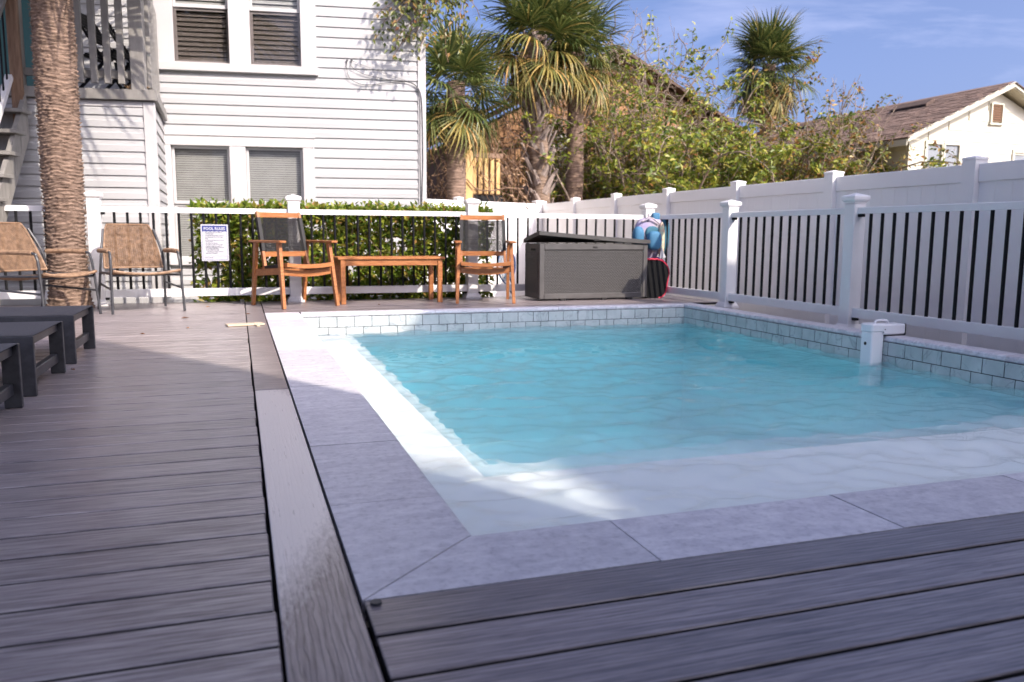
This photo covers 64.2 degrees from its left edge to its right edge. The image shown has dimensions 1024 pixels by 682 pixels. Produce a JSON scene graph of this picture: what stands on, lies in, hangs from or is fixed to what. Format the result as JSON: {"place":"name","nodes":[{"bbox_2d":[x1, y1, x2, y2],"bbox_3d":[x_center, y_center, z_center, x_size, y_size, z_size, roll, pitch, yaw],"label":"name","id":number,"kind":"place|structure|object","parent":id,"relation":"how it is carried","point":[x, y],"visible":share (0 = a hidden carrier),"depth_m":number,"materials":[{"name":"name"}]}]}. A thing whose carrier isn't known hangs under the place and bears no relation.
{"place":"outdoors","nodes":[
{"label":"outdoors","id":0,"kind":"place"},
{"bbox_2d":[0,294,1023,681],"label":"pool deck","id":1,"kind":"structure","parent":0,"point":[164,512],"depth_m":1.66,"materials":[{"name":"grey wood"}]},
{"bbox_2d":[0,343,23,408],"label":"sun lounger","id":2,"kind":"object","parent":1,"relation":"on","point":[11,392],"visible":1,"depth_m":3.22,"materials":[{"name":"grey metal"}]},
{"bbox_2d":[0,321,65,396],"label":"sun lounger","id":3,"kind":"object","parent":1,"relation":"on","point":[26,336],"visible":0.96,"depth_m":3.68,"materials":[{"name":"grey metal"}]},
{"bbox_2d":[0,305,95,363],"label":"sun lounger","id":4,"kind":"object","parent":1,"relation":"on","point":[68,316],"visible":0.97,"depth_m":4.47,"materials":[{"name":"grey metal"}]},
{"bbox_2d":[0,222,101,313],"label":"rattan armchair","id":5,"kind":"object","parent":1,"relation":"on","point":[12,252],"visible":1,"depth_m":6.82,"materials":[{"name":"wicker"}]},
{"bbox_2d":[27,0,95,307],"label":"palm tree","id":6,"kind":"object","parent":1,"relation":"on","point":[54,47],"visible":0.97,"depth_m":7.19,"materials":[{"name":"brown plant"}]},
{"bbox_2d":[96,223,185,313],"bbox_3d":[-3.360,-0.665,7.328,0.612,0.775,0.699,-5,9,-37],"label":"rattan armchair","id":7,"kind":"object","parent":1,"relation":"on","point":[127,231],"visible":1,"depth_m":7.46,"materials":[{"name":"wicker"}]},
{"bbox_2d":[225,322,264,326],"bbox_3d":[-1.997,-0.121,6.135,0.270,0.012,0.200,-4,8,-28],"label":"wood strip","id":8,"kind":"object","parent":1,"relation":"on","point":[257,324],"visible":1,"depth_m":6.14,"materials":[{"name":"beige wood"}]},
{"bbox_2d":[249,211,339,308],"bbox_3d":[-2.101,-0.790,7.850,0.612,0.903,0.644,-7,10,-44],"label":"teak armchair","id":9,"kind":"object","parent":1,"relation":"on","point":[304,270],"visible":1,"depth_m":7.86,"materials":[{"name":"brown wood"}]},
{"bbox_2d":[0,190,643,305],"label":"deck railing","id":10,"kind":"object","parent":1,"relation":"on","point":[470,288],"visible":0.64,"depth_m":8.25,"materials":[{"name":"white plastic"}]},
{"bbox_2d":[200,224,228,260],"bbox_3d":[-2.914,-0.963,8.002,0.252,0.356,0.007,-2,8,-18],"label":"pool sign","id":11,"kind":"object","parent":10,"relation":"attached to","point":[214,243],"visible":1,"depth_m":8.00,"materials":[{"name":"white plastic"}]},
{"bbox_2d":[370,599,381,606],"bbox_3d":[-0.259,0.497,1.551,0.021,0.006,0.022,-2,8,-18],"label":"bolt head","id":12,"kind":"object","parent":1,"relation":"on","point":[375,602],"visible":1,"depth_m":1.54},
{"bbox_2d":[333,256,444,304],"bbox_3d":[-1.260,-0.630,8.335,1.080,0.463,0.416,-2,8,-20],"label":"teak table","id":13,"kind":"object","parent":1,"relation":"on","point":[341,262],"visible":0.97,"depth_m":8.21,"materials":[{"name":"brown wood"}]},
{"bbox_2d":[454,214,515,303],"bbox_3d":[-0.291,-0.859,8.455,0.612,0.903,0.644,0,8,-5],"label":"teak armchair","id":14,"kind":"object","parent":1,"relation":"on","point":[473,223],"visible":1,"depth_m":8.62,"materials":[{"name":"brown wood"}]},
{"bbox_2d":[524,231,649,300],"bbox_3d":[0.813,-0.829,8.905,1.285,0.732,0.498,-2,8,-18],"label":"storage box","id":15,"kind":"object","parent":1,"relation":"on","point":[562,266],"visible":1,"depth_m":8.71,"materials":[{"name":"plastic"}]},
{"bbox_2d":[265,303,1023,627],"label":"swimming pool","id":16,"kind":"structure","parent":1,"relation":"in","point":[401,530],"depth_m":2.18,"materials":[{"name":"paint"}]},
{"bbox_2d":[316,322,1023,535],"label":"pool water","id":17,"kind":"structure","parent":16,"relation":"in","point":[502,429],"depth_m":3.96,"materials":[{"name":"blue liquid"}]},
{"bbox_2d":[860,319,905,362],"bbox_3d":[2.643,0.079,5.833,0.298,0.477,0.124,-2,8,-18],"label":"pool alarm","id":18,"kind":"object","parent":16,"relation":"attached to","point":[873,333],"visible":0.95,"depth_m":5.76,"materials":[{"name":"white plastic"}]},
{"bbox_2d":[644,258,669,297],"bbox_3d":[1.610,-0.696,9.091,0.335,0.450,0.127,-2,8,-18],"label":"body board","id":19,"kind":"object","parent":1,"relation":"on","point":[658,272],"visible":0.84,"depth_m":9.06,"materials":[{"name":"black plastic"}]},
{"bbox_2d":[639,193,1023,340],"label":"deck railing","id":20,"kind":"object","parent":1,"relation":"on","point":[848,311],"visible":0.88,"depth_m":6.50,"materials":[{"name":"white plastic"}]},
{"bbox_2d":[425,0,1023,148],"label":"sky","id":21,"kind":"structure","parent":0,"point":[912,49],"materials":[{"name":"blue"}]},
{"label":"ground","id":22,"kind":"structure","parent":0,"visible":0},
{"bbox_2d":[0,0,31,226],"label":"porch stair","id":23,"kind":"object","parent":22,"relation":"on","point":[14,133],"visible":0.98,"depth_m":7.76,"materials":[{"name":"grey paint"}]},
{"bbox_2d":[0,0,426,305],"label":"white house","id":24,"kind":"structure","parent":22,"relation":"on","point":[265,100],"depth_m":9.82,"materials":[{"name":"white wood"}]},
{"bbox_2d":[0,0,34,85],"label":"porch door","id":25,"kind":"structure","parent":24,"relation":"in","point":[27,30],"depth_m":9.25,"materials":[{"name":"teal paint"}]},
{"bbox_2d":[79,13,130,88],"bbox_3d":[-4.276,-3.013,8.628,0.564,0.897,0.442,1,7,1],"label":"folding chair","id":26,"kind":"object","parent":24,"relation":"on","point":[99,42],"visible":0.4,"depth_m":8.54,"materials":[{"name":"black metal"}]},
{"bbox_2d":[109,23,163,104],"bbox_3d":[-4.228,-3.080,9.145,0.564,0.897,0.442,-3,8,-23],"label":"folding chair","id":27,"kind":"object","parent":24,"relation":"on","point":[113,34],"visible":0.29,"depth_m":8.94,"materials":[{"name":"black metal"}]},
{"bbox_2d":[153,0,317,75],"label":"window","id":28,"kind":"structure","parent":24,"relation":"in","point":[271,37],"depth_m":9.73,"materials":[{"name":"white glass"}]},
{"bbox_2d":[163,133,315,264],"bbox_3d":[-3.326,-1.722,10.073,1.807,1.572,0.378,-1,8,-10],"label":"window","id":29,"kind":"structure","parent":24,"relation":"in","point":[228,167],"depth_m":9.92,"materials":[{"name":"white glass"}]},
{"bbox_2d":[346,59,422,198],"bbox_3d":[-1.570,-2.201,10.170,0.929,2.498,0.026,-1,8,-10],"label":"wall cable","id":30,"kind":"object","parent":24,"relation":"attached to","point":[420,121],"depth_m":10.15,"materials":[{"name":"plastic"}]},
{"bbox_2d":[370,0,488,69],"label":"climbing vine","id":31,"kind":"object","parent":24,"relation":"attached to","point":[435,12],"visible":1,"depth_m":9.89,"materials":[{"name":"green plant"}]},
{"bbox_2d":[185,197,494,301],"bbox_3d":[-1.798,-0.768,8.978,3.274,1.574,1.795,-2,8,-18],"label":"clipped hedge","id":32,"kind":"object","parent":22,"relation":"on","point":[317,247],"visible":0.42,"depth_m":8.68,"materials":[{"name":"green plant"}]},
{"bbox_2d":[425,13,534,274],"bbox_3d":[-0.891,-3.135,14.067,2.650,4.944,2.446,-2,8,-18],"label":"palm tree","id":33,"kind":"object","parent":22,"relation":"on","point":[454,119],"visible":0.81,"depth_m":13.66,"materials":[{"name":"green plant"}]},
{"bbox_2d":[427,197,541,296],"bbox_3d":[-0.922,-1.580,14.076,0.132,1.797,4.045,8,11,44],"label":"privacy fence","id":34,"kind":"object","parent":22,"relation":"on","point":[506,207],"visible":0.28,"depth_m":14.98,"materials":[{"name":"plastic"}]},
{"bbox_2d":[466,150,502,201],"bbox_3d":[-0.648,-2.208,15.560,1.058,2.720,0.316,-7,10,-44],"label":"wooden screen","id":35,"kind":"object","parent":22,"relation":"on","point":[470,173],"visible":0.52,"depth_m":15.50,"materials":[{"name":"yellow wood"}]},
{"bbox_2d":[426,89,546,208],"bbox_3d":[-1.173,-2.879,15.934,3.889,4.045,3.293,1,8,6],"label":"dry vine","id":36,"kind":"object","parent":22,"relation":"on","point":[513,167],"visible":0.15,"depth_m":15.63,"materials":[{"name":"brown plant"}]},
{"bbox_2d":[498,248,515,293],"bbox_3d":[-0.060,-0.551,9.414,0.246,1.043,0.044,-2,8,-18],"label":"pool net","id":37,"kind":"object","parent":22,"relation":"on","point":[500,275],"visible":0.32,"depth_m":9.37,"materials":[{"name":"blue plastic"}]},
{"bbox_2d":[464,0,613,203],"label":"palm tree","id":38,"kind":"object","parent":22,"relation":"on","point":[530,68],"visible":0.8,"depth_m":15.55,"materials":[{"name":"green plant"}]},
{"bbox_2d":[502,0,634,201],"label":"palm tree","id":39,"kind":"object","parent":22,"relation":"on","point":[574,179],"visible":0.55,"depth_m":16.25,"materials":[{"name":"green plant"}]},
{"bbox_2d":[426,46,757,202],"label":"tan building","id":40,"kind":"structure","parent":22,"relation":"on","point":[680,90],"depth_m":19.61,"materials":[{"name":"paint"}]},
{"bbox_2d":[548,135,583,185],"bbox_3d":[1.288,-4.334,19.622,0.900,1.200,0.070,-2,8,-18],"label":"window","id":41,"kind":"structure","parent":40,"relation":"in","point":[551,135],"depth_m":19.57,"materials":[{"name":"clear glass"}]},
{"bbox_2d":[484,6,738,201],"bbox_3d":[2.192,-4.121,17.541,7.364,6.065,6.827,-2,8,-18],"label":"tree","id":42,"kind":"object","parent":22,"relation":"on","point":[602,184],"visible":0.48,"depth_m":16.78,"materials":[{"name":"green plant"}]},
{"bbox_2d":[483,12,765,202],"bbox_3d":[2.547,-4.662,19.378,7.576,6.219,3.894,-2,8,-18],"label":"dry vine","id":43,"kind":"object","parent":42,"relation":"attached to","point":[585,158],"visible":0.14,"depth_m":19.00,"materials":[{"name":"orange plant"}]},
{"bbox_2d":[563,57,960,196],"bbox_3d":[5.281,-3.372,17.700,9.591,4.768,6.824,-6,10,-39],"label":"bush","id":44,"kind":"object","parent":22,"relation":"on","point":[742,168],"visible":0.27,"depth_m":16.19,"materials":[{"name":"green plant"}]},
{"bbox_2d":[584,40,961,190],"bbox_3d":[6.132,-3.637,18.290,8.525,5.464,7.030,2,8,14],"label":"tree","id":45,"kind":"object","parent":22,"relation":"on","point":[856,135],"visible":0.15,"depth_m":17.43,"materials":[{"name":"green plant"}]},
{"bbox_2d":[721,3,830,134],"bbox_3d":[8.314,-6.468,26.241,3.503,8.491,3.208,6,9,36],"label":"palm tree","id":46,"kind":"object","parent":22,"relation":"on","point":[768,42],"visible":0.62,"depth_m":25.58,"materials":[{"name":"green plant"}]},
{"bbox_2d":[541,156,1023,353],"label":"privacy fence","id":47,"kind":"object","parent":22,"relation":"on","point":[975,179],"visible":0.58,"depth_m":7.42,"materials":[{"name":"plastic"}]},
{"bbox_2d":[726,81,1023,182],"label":"cream house","id":48,"kind":"structure","parent":22,"relation":"on","point":[987,121],"depth_m":18.49,"materials":[{"name":"beige paint"}]},
{"bbox_2d":[856,150,873,173],"bbox_3d":[8.250,-3.870,19.129,0.037,1.190,0.540,-2,8,-18],"label":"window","id":49,"kind":"structure","parent":48,"relation":"in","point":[863,153],"depth_m":19.12,"materials":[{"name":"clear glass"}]},
{"bbox_2d":[867,157,880,171],"bbox_3d":[8.271,-2.749,18.829,0.328,3.046,0.685,-2,8,-18],"label":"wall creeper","id":50,"kind":"object","parent":48,"relation":"attached to","point":[875,164],"depth_m":18.63,"materials":[{"name":"green plant"}]},
{"bbox_2d":[923,140,943,167],"bbox_3d":[9.344,-3.834,18.117,0.530,1.195,0.049,-2,8,-18],"label":"window","id":51,"kind":"structure","parent":48,"relation":"in","point":[928,153],"depth_m":18.08,"materials":[{"name":"white glass"}]},
{"bbox_2d":[942,141,961,166],"bbox_3d":[9.818,-3.852,18.275,0.530,1.195,0.049,-2,8,-18],"label":"window","id":52,"kind":"structure","parent":48,"relation":"in","point":[949,145],"depth_m":18.26,"materials":[{"name":"white glass"}]},
{"bbox_2d":[1011,149,1023,160],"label":"window","id":53,"kind":"structure","parent":48,"relation":"in","point":[1014,157],"depth_m":18.82,"materials":[{"name":"white glass"}]},
{"bbox_3d":[1.589,-0.721,9.194,0.360,0.458,0.113,-2,8,-18],"label":"body board","id":54,"kind":"object","parent":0,"visible":0},
{"bbox_2d":[632,213,669,258],"bbox_3d":[1.555,-1.167,9.094,0.475,0.524,0.238,-2,8,-18],"label":"swim vest","id":55,"kind":"object","parent":54,"relation":"on","point":[652,229],"visible":0.89,"depth_m":9.06,"materials":[{"name":"blue fabric"}]}
]}

